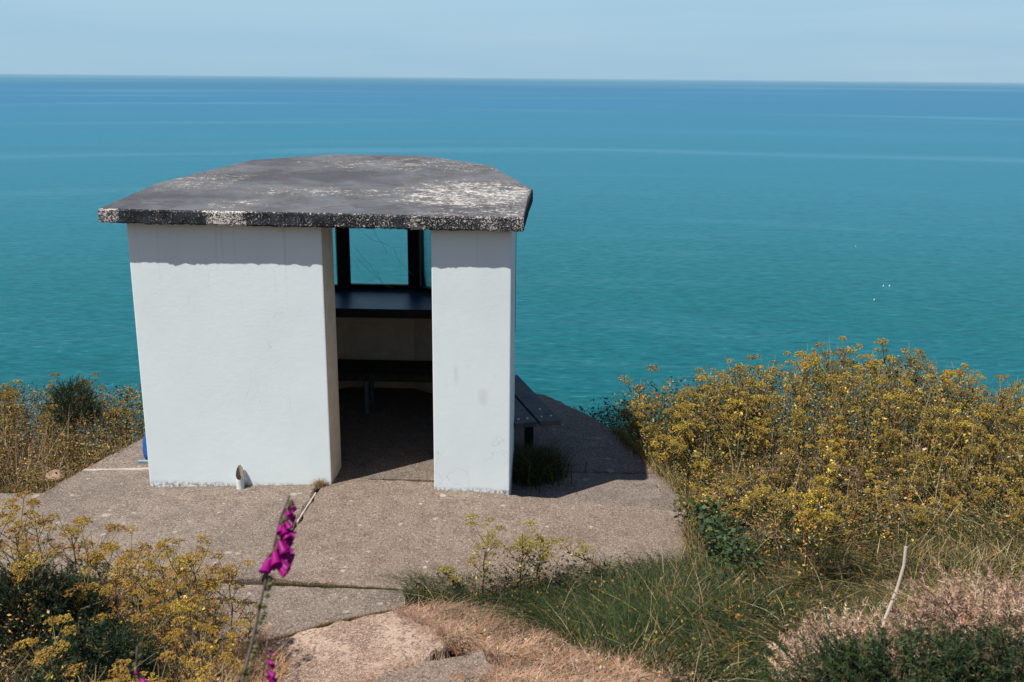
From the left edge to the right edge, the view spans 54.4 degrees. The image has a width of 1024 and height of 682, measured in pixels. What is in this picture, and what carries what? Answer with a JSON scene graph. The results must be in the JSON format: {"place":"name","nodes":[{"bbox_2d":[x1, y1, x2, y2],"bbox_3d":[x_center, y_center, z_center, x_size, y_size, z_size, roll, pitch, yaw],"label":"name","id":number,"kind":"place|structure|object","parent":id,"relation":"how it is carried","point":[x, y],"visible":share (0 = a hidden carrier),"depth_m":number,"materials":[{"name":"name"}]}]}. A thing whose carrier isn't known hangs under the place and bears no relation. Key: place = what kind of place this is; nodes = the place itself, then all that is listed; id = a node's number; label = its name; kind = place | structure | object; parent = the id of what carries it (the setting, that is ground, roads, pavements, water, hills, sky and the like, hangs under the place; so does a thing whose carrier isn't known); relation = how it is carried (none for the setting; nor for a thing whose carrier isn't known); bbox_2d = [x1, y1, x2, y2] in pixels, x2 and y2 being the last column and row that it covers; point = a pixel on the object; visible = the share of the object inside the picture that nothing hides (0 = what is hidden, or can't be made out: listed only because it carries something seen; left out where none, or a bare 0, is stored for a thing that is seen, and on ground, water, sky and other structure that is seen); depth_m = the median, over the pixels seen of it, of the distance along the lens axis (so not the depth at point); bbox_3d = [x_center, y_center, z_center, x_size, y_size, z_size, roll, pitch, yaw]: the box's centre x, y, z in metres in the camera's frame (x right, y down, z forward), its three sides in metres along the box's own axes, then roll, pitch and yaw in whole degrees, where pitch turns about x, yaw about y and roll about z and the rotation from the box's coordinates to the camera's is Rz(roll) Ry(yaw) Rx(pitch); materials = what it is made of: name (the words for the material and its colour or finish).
{"place":"outdoors","nodes":[
{"label":"outdoors","id":0,"kind":"place"},
{"bbox_2d":[0,556,286,681],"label":"dry grass","id":1,"kind":"structure","parent":0,"point":[177,677],"depth_m":5.16,"materials":[{"name":"beige plant"}]},
{"bbox_2d":[200,583,406,649],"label":"path","id":2,"kind":"structure","parent":0,"point":[301,608],"depth_m":6.36,"materials":[{"name":"concrete"}]},
{"bbox_2d":[246,611,444,681],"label":"rock","id":3,"kind":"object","parent":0,"point":[360,645],"depth_m":5.57,"materials":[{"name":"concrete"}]},
{"bbox_2d":[372,649,495,681],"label":"rock","id":4,"kind":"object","parent":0,"point":[442,670],"depth_m":5.04,"materials":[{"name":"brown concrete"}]},
{"bbox_2d":[0,74,1023,460],"bbox_3d":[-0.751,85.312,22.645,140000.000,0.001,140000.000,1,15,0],"label":"sea","id":5,"kind":"structure","parent":0,"point":[676,228],"depth_m":705.37,"materials":[{"name":"liquid"}]},
{"bbox_2d":[0,435,1023,681],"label":"hillside","id":6,"kind":"structure","parent":0,"point":[468,639],"depth_m":7.54,"materials":[{"name":"plant"}]},
{"bbox_2d":[0,490,46,578],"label":"umbel plant","id":7,"kind":"object","parent":6,"relation":"on","point":[17,526],"visible":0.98,"depth_m":5.38,"materials":[{"name":"yellow plant"}]},
{"bbox_2d":[0,518,56,580],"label":"umbel plant","id":8,"kind":"object","parent":6,"relation":"on","point":[44,523],"visible":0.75,"depth_m":5.60,"materials":[{"name":"yellow plant"}]},
{"bbox_2d":[0,498,59,584],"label":"umbel plant","id":9,"kind":"object","parent":6,"relation":"on","point":[14,518],"visible":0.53,"depth_m":5.80,"materials":[{"name":"yellow plant"}]},
{"bbox_2d":[0,541,63,646],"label":"umbel plant","id":10,"kind":"object","parent":6,"relation":"on","point":[20,572],"visible":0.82,"depth_m":4.68,"materials":[{"name":"yellow plant"}]},
{"bbox_2d":[10,613,76,681],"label":"umbel plant","id":11,"kind":"object","parent":6,"relation":"on","point":[36,660],"visible":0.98,"depth_m":3.95,"materials":[{"name":"yellow plant"}]},
{"bbox_2d":[0,653,106,681],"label":"gorse bush","id":12,"kind":"object","parent":6,"relation":"on","point":[42,679],"visible":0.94,"depth_m":3.68,"materials":[{"name":"green plant"}]},
{"bbox_2d":[2,559,131,652],"bbox_3d":[-2.338,1.394,5.136,0.721,0.553,0.716,1,15,0],"label":"gorse bush","id":13,"kind":"object","parent":6,"relation":"on","point":[85,577],"visible":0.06,"depth_m":5.21,"materials":[{"name":"green plant"}]},
{"bbox_2d":[0,543,139,680],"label":"gorse bush","id":14,"kind":"object","parent":6,"relation":"on","point":[54,607],"visible":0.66,"depth_m":4.64,"materials":[{"name":"green plant"}]},
{"bbox_2d":[0,381,144,492],"bbox_3d":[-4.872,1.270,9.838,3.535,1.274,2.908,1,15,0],"label":"undergrowth","id":15,"kind":"object","parent":6,"relation":"on","point":[83,437],"visible":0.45,"depth_m":9.56,"materials":[{"name":"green plant"}]},
{"bbox_2d":[40,373,107,432],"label":"gorse bush","id":16,"kind":"object","parent":15,"relation":"on","point":[68,395],"visible":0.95,"depth_m":9.74,"materials":[{"name":"green plant"}]},
{"bbox_2d":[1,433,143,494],"bbox_3d":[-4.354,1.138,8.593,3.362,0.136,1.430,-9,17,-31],"label":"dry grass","id":17,"kind":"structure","parent":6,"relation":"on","point":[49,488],"depth_m":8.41,"materials":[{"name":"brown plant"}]},
{"bbox_2d":[41,512,110,597],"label":"umbel plant","id":18,"kind":"object","parent":6,"relation":"on","point":[71,530],"visible":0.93,"depth_m":5.52,"materials":[{"name":"yellow plant"}]},
{"bbox_2d":[51,566,116,628],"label":"umbel plant","id":19,"kind":"object","parent":6,"relation":"on","point":[81,597],"visible":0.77,"depth_m":4.75,"materials":[{"name":"yellow plant"}]},
{"bbox_2d":[47,515,126,592],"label":"umbel plant","id":20,"kind":"object","parent":6,"relation":"on","point":[109,527],"visible":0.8,"depth_m":5.65,"materials":[{"name":"yellow plant"}]},
{"bbox_2d":[59,531,121,607],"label":"umbel plant","id":21,"kind":"object","parent":6,"relation":"on","point":[115,546],"visible":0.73,"depth_m":5.53,"materials":[{"name":"yellow plant"}]},
{"bbox_2d":[18,605,183,681],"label":"gorse bush","id":22,"kind":"object","parent":6,"relation":"on","point":[110,648],"visible":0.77,"depth_m":4.25,"materials":[{"name":"green plant"}]},
{"bbox_2d":[0,561,232,681],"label":"undergrowth","id":23,"kind":"object","parent":6,"relation":"on","point":[48,611],"visible":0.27,"depth_m":4.82,"materials":[{"name":"green plant"}]},
{"bbox_2d":[90,588,188,659],"bbox_3d":[-1.719,1.423,4.615,0.323,0.497,0.372,16,16,35],"label":"umbel plant","id":24,"kind":"object","parent":23,"relation":"on","point":[163,611],"visible":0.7,"depth_m":4.61,"materials":[{"name":"yellow plant"}]},
{"bbox_2d":[85,439,148,468],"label":"platform","id":25,"kind":"structure","parent":6,"relation":"on","point":[130,456],"depth_m":8.89,"materials":[{"name":"concrete"}]},
{"bbox_2d":[80,549,156,632],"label":"umbel plant","id":26,"kind":"object","parent":6,"relation":"on","point":[120,581],"visible":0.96,"depth_m":5.08,"materials":[{"name":"yellow plant"}]},
{"bbox_2d":[84,543,163,632],"bbox_3d":[-2.161,1.393,5.556,0.425,0.581,0.343,-3,15,-14],"label":"umbel plant","id":27,"kind":"object","parent":6,"relation":"on","point":[102,558],"visible":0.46,"depth_m":5.52,"materials":[{"name":"yellow plant"}]},
{"bbox_2d":[83,525,172,632],"bbox_3d":[-2.058,1.351,5.397,0.411,0.666,0.358,-11,22,-36],"label":"umbel plant","id":28,"kind":"object","parent":6,"relation":"on","point":[141,550],"visible":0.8,"depth_m":5.37,"materials":[{"name":"yellow plant"}]},
{"bbox_2d":[109,650,176,681],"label":"umbel plant","id":29,"kind":"object","parent":6,"relation":"on","point":[151,673],"visible":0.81,"depth_m":3.64,"materials":[{"name":"yellow plant"}]},
{"bbox_2d":[119,554,178,647],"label":"umbel plant","id":30,"kind":"object","parent":6,"relation":"on","point":[150,580],"visible":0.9,"depth_m":5.19,"materials":[{"name":"yellow plant"}]},
{"bbox_2d":[0,470,319,588],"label":"platform","id":31,"kind":"structure","parent":6,"relation":"on","point":[235,525],"depth_m":7.68,"materials":[{"name":"concrete"}]},
{"bbox_2d":[140,582,197,681],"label":"umbel plant","id":32,"kind":"object","parent":6,"relation":"on","point":[174,585],"visible":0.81,"depth_m":4.85,"materials":[{"name":"yellow plant"}]},
{"bbox_2d":[144,548,201,642],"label":"umbel plant","id":33,"kind":"object","parent":6,"relation":"on","point":[175,575],"visible":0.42,"depth_m":5.51,"materials":[{"name":"yellow plant"}]},
{"bbox_2d":[141,534,210,657],"bbox_3d":[-1.769,1.352,5.236,0.354,0.707,0.283,13,19,24],"label":"umbel plant","id":34,"kind":"object","parent":6,"relation":"on","point":[176,557],"visible":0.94,"depth_m":5.16,"materials":[{"name":"yellow plant"}]},
{"bbox_2d":[145,600,218,678],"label":"umbel plant","id":35,"kind":"object","parent":6,"relation":"on","point":[154,612],"visible":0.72,"depth_m":4.81,"materials":[{"name":"yellow plant"}]},
{"bbox_2d":[157,537,223,667],"bbox_3d":[-1.661,1.388,5.251,0.300,0.702,0.372,-9,18,-33],"label":"umbel plant","id":36,"kind":"object","parent":6,"relation":"on","point":[176,541],"visible":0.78,"depth_m":5.23,"materials":[{"name":"yellow plant"}]},
{"bbox_2d":[158,652,243,681],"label":"umbel plant","id":37,"kind":"object","parent":6,"relation":"on","point":[207,674],"visible":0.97,"depth_m":4.16,"materials":[{"name":"yellow plant"}]},
{"bbox_2d":[184,578,247,664],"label":"umbel plant","id":38,"kind":"object","parent":6,"relation":"on","point":[220,599],"visible":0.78,"depth_m":5.17,"materials":[{"name":"yellow plant"}]},
{"bbox_2d":[199,552,254,643],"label":"umbel plant","id":39,"kind":"object","parent":6,"relation":"on","point":[235,601],"visible":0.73,"depth_m":5.43,"materials":[{"name":"yellow plant"}]},
{"bbox_2d":[190,616,318,681],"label":"straw","id":40,"kind":"object","parent":6,"relation":"on","point":[260,661],"visible":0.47,"depth_m":5.26,"materials":[{"name":"beige plant"}]},
{"bbox_2d":[165,622,235,681],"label":"umbel plant","id":41,"kind":"object","parent":40,"relation":"on","point":[179,632],"visible":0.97,"depth_m":4.29,"materials":[{"name":"yellow plant"}]},
{"bbox_2d":[175,563,238,665],"bbox_3d":[-1.588,1.426,5.169,0.342,0.605,0.281,14,20,42],"label":"umbel plant","id":42,"kind":"object","parent":40,"relation":"on","point":[207,612],"visible":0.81,"depth_m":5.10,"materials":[{"name":"yellow plant"}]},
{"bbox_2d":[210,622,253,681],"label":"umbel plant","id":43,"kind":"object","parent":40,"relation":"on","point":[229,635],"visible":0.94,"depth_m":4.90,"materials":[{"name":"yellow plant"}]},
{"bbox_2d":[241,495,296,681],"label":"foxglove","id":44,"kind":"object","parent":6,"relation":"on","point":[280,557],"visible":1,"depth_m":2.14,"materials":[{"name":"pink plant"}]},
{"bbox_2d":[341,602,470,681],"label":"straw","id":45,"kind":"object","parent":6,"relation":"on","point":[422,622],"visible":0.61,"depth_m":5.76,"materials":[{"name":"beige plant"}]},
{"bbox_2d":[267,478,688,603],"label":"platform","id":46,"kind":"structure","parent":6,"relation":"on","point":[352,532],"depth_m":7.41,"materials":[{"name":"grey concrete"}]},
{"bbox_2d":[502,520,538,587],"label":"umbel plant","id":47,"kind":"object","parent":46,"relation":"on","point":[521,549],"visible":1,"depth_m":6.49,"materials":[{"name":"yellow plant"}]},
{"bbox_2d":[464,513,506,598],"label":"umbel plant","id":48,"kind":"object","parent":6,"relation":"on","point":[488,535],"visible":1,"depth_m":6.40,"materials":[{"name":"yellow plant"}]},
{"bbox_2d":[459,637,518,681],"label":"straw","id":49,"kind":"object","parent":6,"relation":"on","point":[486,649],"visible":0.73,"depth_m":5.09,"materials":[{"name":"beige plant"}]},
{"bbox_2d":[392,588,767,681],"bbox_3d":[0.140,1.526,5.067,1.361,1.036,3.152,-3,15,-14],"label":"straw","id":50,"kind":"object","parent":6,"relation":"on","point":[617,671],"visible":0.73,"depth_m":5.23,"materials":[{"name":"beige plant"}]},
{"bbox_2d":[514,393,657,473],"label":"platform","id":51,"kind":"structure","parent":6,"relation":"on","point":[601,450],"depth_m":9.77,"materials":[{"name":"concrete"}]},
{"bbox_2d":[98,154,532,494],"bbox_3d":[-1.455,-0.185,9.247,3.278,2.828,3.009,1,15,2],"label":"lookout shelter","id":52,"kind":"object","parent":51,"relation":"on","point":[253,322],"visible":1,"depth_m":8.00,"materials":[{"name":"white paint"}]},
{"bbox_2d":[351,283,407,289],"bbox_3d":[-1.390,-1.138,10.392,0.630,1.221,0.060,1,15,2],"label":"window frame","id":53,"kind":"structure","parent":52,"relation":"in","point":[357,286],"depth_m":10.52,"materials":[{"name":"black wood"}]},
{"bbox_2d":[337,359,432,412],"bbox_3d":[-1.532,0.468,10.032,1.900,0.442,0.510,1,15,2],"label":"indoor bench","id":54,"kind":"object","parent":52,"relation":"on","point":[368,373],"visible":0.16,"depth_m":9.87,"materials":[{"name":"black wood"}]},
{"bbox_2d":[420,230,431,293],"bbox_3d":[-0.695,-1.045,10.114,0.693,1.197,0.060,13,20,40],"label":"window frame","id":55,"kind":"structure","parent":52,"relation":"in","point":[426,279],"depth_m":10.38,"materials":[{"name":"black wood"}]},
{"bbox_2d":[514,375,560,448],"bbox_3d":[0.044,0.771,9.694,0.425,0.476,1.470,-4,15,-15],"label":"outdoor bench","id":56,"kind":"object","parent":51,"relation":"on","point":[532,409],"visible":0.48,"depth_m":9.32,"materials":[{"name":"grey wood"}]},
{"bbox_2d":[511,472,688,532],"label":"platform","id":57,"kind":"structure","parent":6,"relation":"on","point":[633,490],"depth_m":8.66,"materials":[{"name":"concrete"}]},
{"bbox_2d":[512,434,590,492],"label":"grass tuft","id":58,"kind":"object","parent":57,"relation":"on","point":[537,467],"visible":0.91,"depth_m":8.87,"materials":[{"name":"green plant"}]},
{"bbox_2d":[618,365,663,444],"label":"umbel plant","id":59,"kind":"object","parent":6,"relation":"on","point":[642,387],"visible":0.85,"depth_m":10.00,"materials":[{"name":"yellow plant"}]},
{"bbox_2d":[606,420,698,520],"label":"dry grass","id":60,"kind":"structure","parent":6,"relation":"on","point":[669,478],"depth_m":9.07,"materials":[{"name":"beige plant"}]},
{"bbox_2d":[650,426,687,470],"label":"umbel plant","id":61,"kind":"object","parent":6,"relation":"on","point":[666,439],"visible":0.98,"depth_m":9.03,"materials":[{"name":"yellow plant"}]},
{"bbox_2d":[662,382,694,454],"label":"umbel plant","id":62,"kind":"object","parent":6,"relation":"on","point":[681,396],"visible":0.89,"depth_m":9.71,"materials":[{"name":"yellow plant"}]},
{"bbox_2d":[672,403,705,472],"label":"umbel plant","id":63,"kind":"object","parent":6,"relation":"on","point":[681,423],"visible":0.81,"depth_m":9.27,"materials":[{"name":"yellow plant"}]},
{"bbox_2d":[669,508,715,588],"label":"dry grass","id":64,"kind":"structure","parent":6,"relation":"on","point":[686,531],"depth_m":7.37,"materials":[{"name":"green plant"}]},
{"bbox_2d":[681,385,722,451],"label":"umbel plant","id":65,"kind":"object","parent":6,"relation":"on","point":[694,419],"visible":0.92,"depth_m":9.44,"materials":[{"name":"yellow plant"}]},
{"bbox_2d":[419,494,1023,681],"bbox_3d":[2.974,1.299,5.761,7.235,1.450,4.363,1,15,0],"label":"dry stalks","id":66,"kind":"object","parent":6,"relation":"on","point":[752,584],"visible":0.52,"depth_m":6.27,"materials":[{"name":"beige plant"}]},
{"bbox_2d":[669,495,778,585],"bbox_3d":[1.525,1.427,7.236,0.751,0.386,1.363,2,15,7],"label":"bramble","id":67,"kind":"object","parent":6,"relation":"on","point":[719,536],"visible":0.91,"depth_m":7.14,"materials":[{"name":"green plant"}]},
{"bbox_2d":[711,356,758,430],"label":"umbel plant","id":68,"kind":"object","parent":6,"relation":"on","point":[745,374],"visible":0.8,"depth_m":9.68,"materials":[{"name":"yellow plant"}]},
{"bbox_2d":[719,386,764,446],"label":"umbel plant","id":69,"kind":"object","parent":6,"relation":"on","point":[736,401],"visible":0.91,"depth_m":9.38,"materials":[{"name":"yellow plant"}]},
{"bbox_2d":[736,418,772,471],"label":"umbel plant","id":70,"kind":"object","parent":6,"relation":"on","point":[760,438],"visible":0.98,"depth_m":8.89,"materials":[{"name":"yellow plant"}]},
{"bbox_2d":[574,343,1023,562],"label":"undergrowth","id":71,"kind":"object","parent":6,"relation":"on","point":[841,509],"visible":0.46,"depth_m":8.70,"materials":[{"name":"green plant"}]},
{"bbox_2d":[783,353,828,435],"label":"umbel plant","id":72,"kind":"object","parent":6,"relation":"on","point":[803,378],"visible":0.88,"depth_m":9.73,"materials":[{"name":"yellow plant"}]},
{"bbox_2d":[788,474,833,575],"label":"umbel plant","id":73,"kind":"object","parent":6,"relation":"on","point":[817,492],"visible":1,"depth_m":6.43,"materials":[{"name":"yellow plant"}]},
{"bbox_2d":[809,439,850,497],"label":"umbel plant","id":74,"kind":"object","parent":6,"relation":"on","point":[836,455],"visible":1,"depth_m":8.32,"materials":[{"name":"yellow plant"}]},
{"bbox_2d":[762,597,904,681],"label":"dead gorse bush","id":75,"kind":"object","parent":6,"relation":"on","point":[845,624],"visible":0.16,"depth_m":3.93,"materials":[{"name":"beige plant"}]},
{"bbox_2d":[805,342,861,439],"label":"umbel plant","id":76,"kind":"object","parent":6,"relation":"on","point":[843,350],"visible":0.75,"depth_m":9.78,"materials":[{"name":"yellow plant"}]},
{"bbox_2d":[818,370,872,449],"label":"umbel plant","id":77,"kind":"object","parent":6,"relation":"on","point":[836,388],"visible":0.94,"depth_m":9.07,"materials":[{"name":"yellow plant"}]},
{"bbox_2d":[849,439,882,494],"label":"umbel plant","id":78,"kind":"object","parent":6,"relation":"on","point":[861,463],"visible":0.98,"depth_m":8.41,"materials":[{"name":"yellow plant"}]},
{"bbox_2d":[848,373,904,448],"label":"umbel plant","id":79,"kind":"object","parent":6,"relation":"on","point":[879,381],"visible":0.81,"depth_m":9.17,"materials":[{"name":"yellow plant"}]},
{"bbox_2d":[740,612,1023,681],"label":"gorse bush","id":80,"kind":"object","parent":6,"relation":"on","point":[844,668],"visible":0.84,"depth_m":3.31,"materials":[{"name":"green plant"}]},
{"bbox_2d":[867,389,911,466],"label":"umbel plant","id":81,"kind":"object","parent":6,"relation":"on","point":[888,407],"visible":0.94,"depth_m":8.78,"materials":[{"name":"yellow plant"}]},
{"bbox_2d":[867,338,911,439],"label":"umbel plant","id":82,"kind":"object","parent":6,"relation":"on","point":[883,349],"visible":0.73,"depth_m":10.13,"materials":[{"name":"yellow plant"}]},
{"bbox_2d":[877,422,910,480],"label":"umbel plant","id":83,"kind":"object","parent":6,"relation":"on","point":[893,433],"visible":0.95,"depth_m":8.60,"materials":[{"name":"yellow plant"}]},
{"bbox_2d":[871,374,919,438],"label":"umbel plant","id":84,"kind":"object","parent":6,"relation":"on","point":[904,392],"visible":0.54,"depth_m":9.27,"materials":[{"name":"yellow plant"}]},
{"bbox_2d":[888,449,924,503],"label":"umbel plant","id":85,"kind":"object","parent":6,"relation":"on","point":[912,459],"visible":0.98,"depth_m":8.22,"materials":[{"name":"yellow plant"}]},
{"bbox_2d":[896,471,927,512],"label":"umbel plant","id":86,"kind":"object","parent":6,"relation":"on","point":[918,479],"visible":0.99,"depth_m":8.00,"materials":[{"name":"yellow plant"}]},
{"bbox_2d":[917,400,954,454],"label":"umbel plant","id":87,"kind":"object","parent":6,"relation":"on","point":[945,411],"visible":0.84,"depth_m":9.00,"materials":[{"name":"yellow plant"}]},
{"bbox_2d":[914,409,960,473],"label":"umbel plant","id":88,"kind":"object","parent":6,"relation":"on","point":[949,425],"visible":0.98,"depth_m":8.68,"materials":[{"name":"yellow plant"}]},
{"bbox_2d":[856,554,1023,677],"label":"dead gorse bush","id":89,"kind":"object","parent":6,"relation":"on","point":[954,603],"visible":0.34,"depth_m":4.02,"materials":[{"name":"beige plant"}]},
{"bbox_2d":[883,607,1023,681],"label":"gorse bush","id":90,"kind":"object","parent":6,"relation":"on","point":[999,648],"visible":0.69,"depth_m":3.32,"materials":[{"name":"green plant"}]},
{"bbox_2d":[937,448,983,507],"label":"umbel plant","id":91,"kind":"object","parent":6,"relation":"on","point":[953,479],"visible":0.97,"depth_m":8.05,"materials":[{"name":"yellow plant"}]},
{"bbox_2d":[955,437,986,490],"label":"umbel plant","id":92,"kind":"object","parent":6,"relation":"on","point":[972,455],"visible":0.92,"depth_m":8.50,"materials":[{"name":"yellow plant"}]},
{"bbox_2d":[945,409,997,472],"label":"umbel plant","id":93,"kind":"object","parent":6,"relation":"on","point":[964,424],"visible":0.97,"depth_m":8.74,"materials":[{"name":"yellow plant"}]},
{"bbox_2d":[930,556,1023,656],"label":"dead gorse bush","id":94,"kind":"object","parent":6,"relation":"on","point":[1011,587],"visible":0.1,"depth_m":4.53,"materials":[{"name":"beige plant"}]},
{"bbox_2d":[971,466,1014,509],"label":"umbel plant","id":95,"kind":"object","parent":6,"relation":"on","point":[990,480],"visible":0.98,"depth_m":8.12,"materials":[{"name":"yellow plant"}]},
{"bbox_2d":[0,0,1023,82],"label":"sky","id":96,"kind":"structure","parent":0,"point":[784,40],"materials":[{"name":"blue"}]},
{"bbox_2d":[369,499,1023,681],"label":"grass","id":97,"kind":"structure","parent":0,"point":[635,625],"depth_m":6.30,"materials":[{"name":"green plant"}]},
{"bbox_2d":[520,533,557,588],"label":"umbel plant","id":98,"kind":"object","parent":97,"relation":"on","point":[542,559],"visible":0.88,"depth_m":6.55,"materials":[{"name":"yellow plant"}]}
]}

